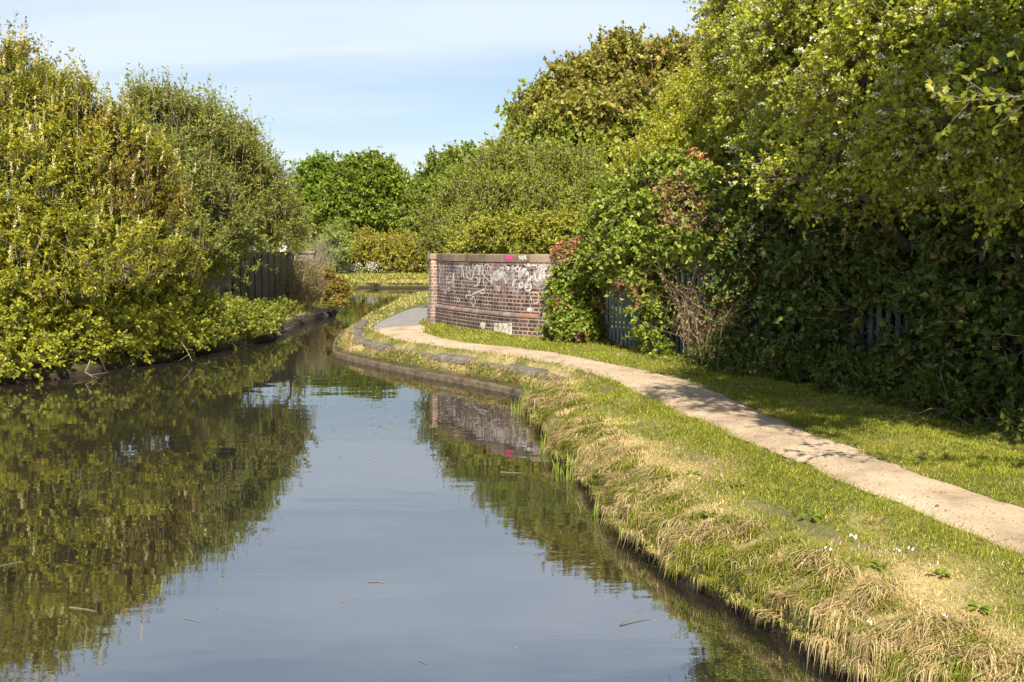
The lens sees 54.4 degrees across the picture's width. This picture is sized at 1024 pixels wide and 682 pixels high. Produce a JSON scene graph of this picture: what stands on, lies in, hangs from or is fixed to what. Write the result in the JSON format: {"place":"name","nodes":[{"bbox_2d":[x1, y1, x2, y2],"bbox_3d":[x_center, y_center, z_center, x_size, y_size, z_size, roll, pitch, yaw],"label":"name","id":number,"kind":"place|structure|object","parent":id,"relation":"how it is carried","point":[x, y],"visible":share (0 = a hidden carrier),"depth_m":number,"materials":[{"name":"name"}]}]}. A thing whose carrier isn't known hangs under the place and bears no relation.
{"place":"outdoors","nodes":[
{"label":"outdoors","id":0,"kind":"place"},
{"bbox_2d":[318,266,358,310],"bbox_3d":[-5.553,-1.670,31.641,1.273,1.410,1.429,0,5,0],"label":"climbing shrub","id":1,"kind":"object","parent":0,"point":[340,289],"visible":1,"depth_m":31.62,"materials":[{"name":"green plant"}]},
{"bbox_2d":[0,288,849,681],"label":"water","id":2,"kind":"structure","parent":0,"point":[264,514],"depth_m":7.02,"materials":[{"name":"blue liquid"}]},
{"bbox_2d":[81,361,107,377],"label":"dead branch","id":3,"kind":"object","parent":2,"relation":"on","point":[88,367],"visible":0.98,"depth_m":16.11,"materials":[{"name":"brown wood"}]},
{"bbox_2d":[34,394,655,648],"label":"floating leaves","id":4,"kind":"object","parent":2,"relation":"on","point":[435,434],"visible":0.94,"depth_m":12.16,"materials":[{"name":"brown plant"}]},
{"bbox_2d":[511,394,531,415],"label":"reed clump","id":5,"kind":"object","parent":2,"relation":"on","point":[519,410],"visible":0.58,"depth_m":12.50,"materials":[{"name":"green plant"}]},
{"bbox_2d":[518,376,542,401],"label":"reed clump","id":6,"kind":"object","parent":2,"relation":"on","point":[533,388],"visible":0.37,"depth_m":13.07,"materials":[{"name":"green plant"}]},
{"bbox_2d":[540,427,553,452],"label":"reed clump","id":7,"kind":"object","parent":2,"relation":"on","point":[541,444],"visible":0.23,"depth_m":10.35,"materials":[{"name":"green plant"}]},
{"bbox_2d":[552,448,571,473],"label":"reed clump","id":8,"kind":"object","parent":2,"relation":"in","point":[557,464],"visible":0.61,"depth_m":9.30,"materials":[{"name":"green plant"}]},
{"bbox_2d":[549,449,583,483],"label":"reed clump","id":9,"kind":"object","parent":2,"relation":"in","point":[573,472],"visible":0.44,"depth_m":9.00,"materials":[{"name":"green plant"}]},
{"bbox_2d":[577,482,611,515],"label":"reed clump","id":10,"kind":"object","parent":2,"relation":"on","point":[597,505],"visible":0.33,"depth_m":7.81,"materials":[{"name":"green plant"}]},
{"bbox_2d":[620,605,649,624],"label":"floating twig","id":11,"kind":"object","parent":2,"relation":"on","point":[633,615],"visible":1,"depth_m":5.59,"materials":[{"name":"brown wood"}]},
{"bbox_2d":[0,0,888,249],"label":"sky","id":12,"kind":"structure","parent":0,"point":[407,77],"materials":[{"name":"blue"}]},
{"bbox_2d":[370,295,620,329],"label":"asphalt path","id":13,"kind":"structure","parent":0,"point":[413,316],"depth_m":23.79,"materials":[{"name":"grey asphalt"}]},
{"bbox_2d":[0,250,1023,681],"bbox_3d":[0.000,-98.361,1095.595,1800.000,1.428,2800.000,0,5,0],"label":"ground","id":14,"kind":"structure","parent":0,"point":[98,366],"depth_m":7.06,"materials":[{"name":"green plant"}]},
{"bbox_2d":[0,12,213,340],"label":"flowering bush","id":15,"kind":"object","parent":14,"relation":"on","point":[105,172],"visible":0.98,"depth_m":16.89,"materials":[{"name":"green plant"}]},
{"bbox_2d":[0,270,216,381],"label":"bramble bush","id":16,"kind":"object","parent":14,"relation":"on","point":[149,321],"visible":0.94,"depth_m":16.93,"materials":[{"name":"green plant"}]},
{"bbox_2d":[97,329,127,367],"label":"dead branch","id":17,"kind":"object","parent":16,"relation":"attached to","point":[111,341],"visible":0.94,"depth_m":17.15,"materials":[{"name":"brown wood"}]},
{"bbox_2d":[177,337,191,360],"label":"dead branch","id":18,"kind":"object","parent":16,"relation":"attached to","point":[185,348],"visible":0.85,"depth_m":18.43,"materials":[{"name":"brown wood"}]},
{"bbox_2d":[112,254,239,299],"bbox_3d":[-9.125,-1.340,27.282,3.346,2.228,0.949,-1,5,-7],"label":"brick abutment","id":19,"kind":"object","parent":14,"relation":"on","point":[222,290],"visible":0.07,"depth_m":27.03,"materials":[{"name":"brick"}]},
{"bbox_2d":[112,62,323,290],"bbox_3d":[-7.287,-3.953,27.215,4.506,6.230,9.008,2,6,22],"label":"young tree","id":20,"kind":"object","parent":14,"relation":"on","point":[235,171],"visible":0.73,"depth_m":25.03,"materials":[{"name":"green plant"}]},
{"bbox_2d":[164,285,304,348],"bbox_3d":[-6.376,-0.637,23.328,2.402,1.561,8.483,0,5,0],"label":"bramble patch","id":21,"kind":"object","parent":14,"relation":"on","point":[235,317],"visible":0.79,"depth_m":21.45,"materials":[{"name":"green plant"}]},
{"bbox_2d":[160,295,330,350],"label":"rough grass","id":22,"kind":"structure","parent":14,"relation":"on","point":[316,305],"depth_m":29.55,"materials":[{"name":"green plant"}]},
{"bbox_2d":[231,252,294,300],"bbox_3d":[-7.605,-1.543,29.595,0.724,2.210,4.037,1,5,13],"label":"fence","id":23,"kind":"object","parent":14,"relation":"on","point":[265,281],"visible":0.38,"depth_m":29.40,"materials":[{"name":"wood"}]},
{"bbox_2d":[297,251,316,269],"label":"concrete wall","id":24,"kind":"structure","parent":14,"relation":"on","point":[311,254],"depth_m":34.92,"materials":[{"name":"beige concrete"}]},
{"bbox_2d":[280,307,334,332],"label":"concrete kerb","id":25,"kind":"structure","parent":14,"relation":"on","point":[292,319],"depth_m":28.30,"materials":[{"name":"grey concrete"}]},
{"bbox_2d":[276,248,344,306],"bbox_3d":[-6.877,-2.145,32.714,2.796,2.136,7.014,0,5,0],"label":"dry shrub","id":26,"kind":"object","parent":14,"relation":"on","point":[308,278],"visible":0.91,"depth_m":31.63,"materials":[{"name":"brown plant"}]},
{"bbox_2d":[282,148,342,249],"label":"broad tree","id":27,"kind":"object","parent":14,"relation":"on","point":[314,169],"visible":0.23,"depth_m":83.67,"materials":[{"name":"green plant"}]},
{"bbox_2d":[276,224,356,280],"bbox_3d":[-7.550,-3.087,37.492,3.794,3.194,4.814,0,5,0],"label":"bare shrub","id":28,"kind":"object","parent":14,"relation":"on","point":[323,248],"visible":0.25,"depth_m":37.24,"materials":[{"name":"brown plant"}]},
{"bbox_2d":[316,216,357,273],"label":"pale shrub","id":29,"kind":"object","parent":14,"relation":"on","point":[341,235],"visible":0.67,"depth_m":61.37,"materials":[{"name":"green plant"}]},
{"bbox_2d":[345,264,360,272],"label":"cow parsley","id":30,"kind":"object","parent":14,"relation":"on","point":[352,268],"visible":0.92,"depth_m":63.02,"materials":[{"name":"white plant"}]},
{"bbox_2d":[347,262,362,273],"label":"cow parsley","id":31,"kind":"object","parent":14,"relation":"on","point":[357,266],"visible":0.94,"depth_m":63.04,"materials":[{"name":"white plant"}]},
{"bbox_2d":[303,144,413,246],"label":"round tree","id":32,"kind":"object","parent":14,"relation":"on","point":[364,188],"visible":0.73,"depth_m":75.30,"materials":[{"name":"green plant"}]},
{"bbox_2d":[364,260,378,272],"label":"cow parsley","id":33,"kind":"object","parent":14,"relation":"on","point":[367,265],"visible":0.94,"depth_m":62.99,"materials":[{"name":"white plant"}]},
{"bbox_2d":[365,264,380,273],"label":"cow parsley","id":34,"kind":"object","parent":14,"relation":"on","point":[374,269],"visible":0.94,"depth_m":63.01,"materials":[{"name":"white plant"}]},
{"bbox_2d":[336,271,428,282],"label":"grass","id":35,"kind":"structure","parent":14,"relation":"on","point":[385,275],"depth_m":56.86,"materials":[{"name":"green plant"}]},
{"bbox_2d":[337,291,443,346],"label":"verge grass","id":36,"kind":"structure","parent":14,"relation":"on","point":[401,304],"depth_m":29.13,"materials":[{"name":"green plant"}]},
{"bbox_2d":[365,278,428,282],"bbox_3d":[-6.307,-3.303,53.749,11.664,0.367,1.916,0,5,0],"label":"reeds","id":37,"kind":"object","parent":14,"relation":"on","point":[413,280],"visible":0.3,"depth_m":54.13,"materials":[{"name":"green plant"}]},
{"bbox_2d":[309,219,496,273],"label":"hedge","id":38,"kind":"object","parent":14,"relation":"on","point":[399,254],"visible":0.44,"depth_m":65.00,"materials":[{"name":"green plant"}]},
{"bbox_2d":[391,131,504,236],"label":"tree","id":39,"kind":"object","parent":14,"relation":"on","point":[421,184],"visible":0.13,"depth_m":66.97,"materials":[{"name":"green plant"}]},
{"bbox_2d":[333,320,568,397],"bbox_3d":[-2.289,0.304,19.077,1.925,0.652,12.627,-2,6,-22],"label":"canal edge","id":40,"kind":"object","parent":14,"relation":"on","point":[381,346],"visible":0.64,"depth_m":16.23,"materials":[{"name":"concrete"}]},
{"bbox_2d":[337,319,591,389],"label":"dry grass","id":41,"kind":"structure","parent":14,"relation":"on","point":[348,342],"depth_m":16.62,"materials":[{"name":"plant"}]},
{"bbox_2d":[406,115,617,263],"bbox_3d":[0.073,-3.264,25.576,6.422,5.070,4.143,2,6,20],"label":"bush","id":42,"kind":"object","parent":14,"relation":"on","point":[517,178],"visible":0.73,"depth_m":25.00,"materials":[{"name":"green plant"}]},
{"bbox_2d":[434,203,592,253],"bbox_3d":[0.105,-1.752,22.406,4.515,2.598,1.708,5,7,43],"label":"elder shrub","id":43,"kind":"object","parent":14,"relation":"on","point":[533,233],"visible":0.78,"depth_m":21.92,"materials":[{"name":"green plant"}]},
{"bbox_2d":[427,253,604,336],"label":"brick wall","id":44,"kind":"structure","parent":14,"relation":"on","point":[499,292],"depth_m":19.89,"materials":[{"name":"brick"}]},
{"bbox_2d":[62,229,1022,259],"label":"tree belt","id":45,"kind":"object","parent":14,"relation":"on","point":[263,249],"depth_m":118.61,"materials":[{"name":"green plant"}]},
{"bbox_2d":[534,234,616,343],"bbox_3d":[1.272,-0.869,18.243,1.754,2.208,2.239,0,5,0],"label":"ivy","id":46,"kind":"object","parent":14,"relation":"on","point":[579,320],"visible":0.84,"depth_m":17.80,"materials":[{"name":"green plant"}]},
{"bbox_2d":[545,235,616,320],"bbox_3d":[1.339,-1.049,18.229,1.531,2.010,1.153,2,6,20],"label":"dead ivy","id":47,"kind":"object","parent":14,"relation":"on","point":[571,242],"visible":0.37,"depth_m":18.18,"materials":[{"name":"brown plant"}]},
{"bbox_2d":[485,20,716,173],"bbox_3d":[3.266,-5.416,29.648,8.095,8.746,7.674,0,5,0],"label":"sycamore tree","id":48,"kind":"object","parent":14,"relation":"on","point":[600,91],"visible":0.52,"depth_m":28.79,"materials":[{"name":"green plant"}]},
{"bbox_2d":[575,141,790,359],"bbox_3d":[2.485,-1.369,15.829,2.232,3.595,5.818,-1,5,-15],"label":"ivy tree","id":49,"kind":"object","parent":14,"relation":"on","point":[639,210],"visible":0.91,"depth_m":15.40,"materials":[{"name":"green plant"}]},
{"bbox_2d":[593,54,774,186],"bbox_3d":[3.887,-2.989,19.245,3.814,5.681,5.297,-2,6,-22],"label":"yellow green tree","id":50,"kind":"object","parent":14,"relation":"on","point":[684,118],"visible":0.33,"depth_m":19.31,"materials":[{"name":"green plant"}]},
{"bbox_2d":[673,146,711,341],"bbox_3d":[2.681,-1.538,16.403,1.197,3.330,1.379,0,5,0],"label":"dead ivy","id":51,"kind":"object","parent":14,"relation":"on","point":[700,156],"visible":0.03,"depth_m":16.27,"materials":[{"name":"brown plant"}]},
{"bbox_2d":[376,325,1023,553],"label":"towpath","id":52,"kind":"structure","parent":14,"relation":"on","point":[907,492],"depth_m":8.18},
{"bbox_2d":[493,350,1023,548],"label":"path grit","id":53,"kind":"object","parent":52,"relation":"on","point":[768,434],"visible":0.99,"depth_m":9.25,"materials":[{"name":"beige stone"}]},
{"bbox_2d":[638,249,807,372],"bbox_3d":[3.150,-0.344,13.980,2.370,2.720,3.141,-3,6,-32],"label":"dry brushwood","id":54,"kind":"object","parent":14,"relation":"on","point":[700,315],"visible":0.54,"depth_m":14.07,"materials":[{"name":"brown plant"}]},
{"bbox_2d":[609,430,990,679],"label":"broadleaf weeds","id":55,"kind":"object","parent":14,"relation":"on","point":[983,609],"visible":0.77,"depth_m":5.23,"materials":[{"name":"green plant"}]},
{"bbox_2d":[602,238,1023,400],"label":"palisade fence","id":56,"kind":"object","parent":14,"relation":"on","point":[610,323],"visible":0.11,"depth_m":15.21,"materials":[{"name":"metal"}]},
{"bbox_2d":[673,0,1023,354],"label":"hawthorn tree","id":57,"kind":"object","parent":14,"relation":"on","point":[771,53],"visible":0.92,"depth_m":9.82,"materials":[{"name":"green plant"}]},
{"bbox_2d":[676,328,1023,444],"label":"nettle patch","id":58,"kind":"object","parent":14,"relation":"on","point":[965,404],"visible":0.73,"depth_m":10.78,"materials":[{"name":"green plant"}]},
{"bbox_2d":[683,127,1023,423],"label":"shaded hedge","id":59,"kind":"object","parent":14,"relation":"on","point":[956,301],"visible":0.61,"depth_m":11.09,"materials":[{"name":"green plant"}]},
{"bbox_2d":[973,1,1023,115],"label":"roadside tree","id":60,"kind":"object","parent":14,"relation":"on","point":[1003,56],"visible":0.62,"depth_m":8.32,"materials":[{"name":"green plant"}]},
{"bbox_2d":[516,377,1023,681],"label":"bank grass","id":61,"kind":"structure","parent":0,"point":[658,516],"depth_m":5.65,"materials":[{"name":"beige plant"}]},
{"bbox_2d":[616,234,1022,345],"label":"scrub","id":62,"kind":"object","parent":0,"point":[1007,338],"depth_m":17.48,"materials":[{"name":"green plant"}]},
{"bbox_2d":[925,50,1023,139],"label":"tree branch","id":63,"kind":"object","parent":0,"point":[1003,97],"visible":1,"depth_m":5.41,"materials":[{"name":"green plant"}]}
]}

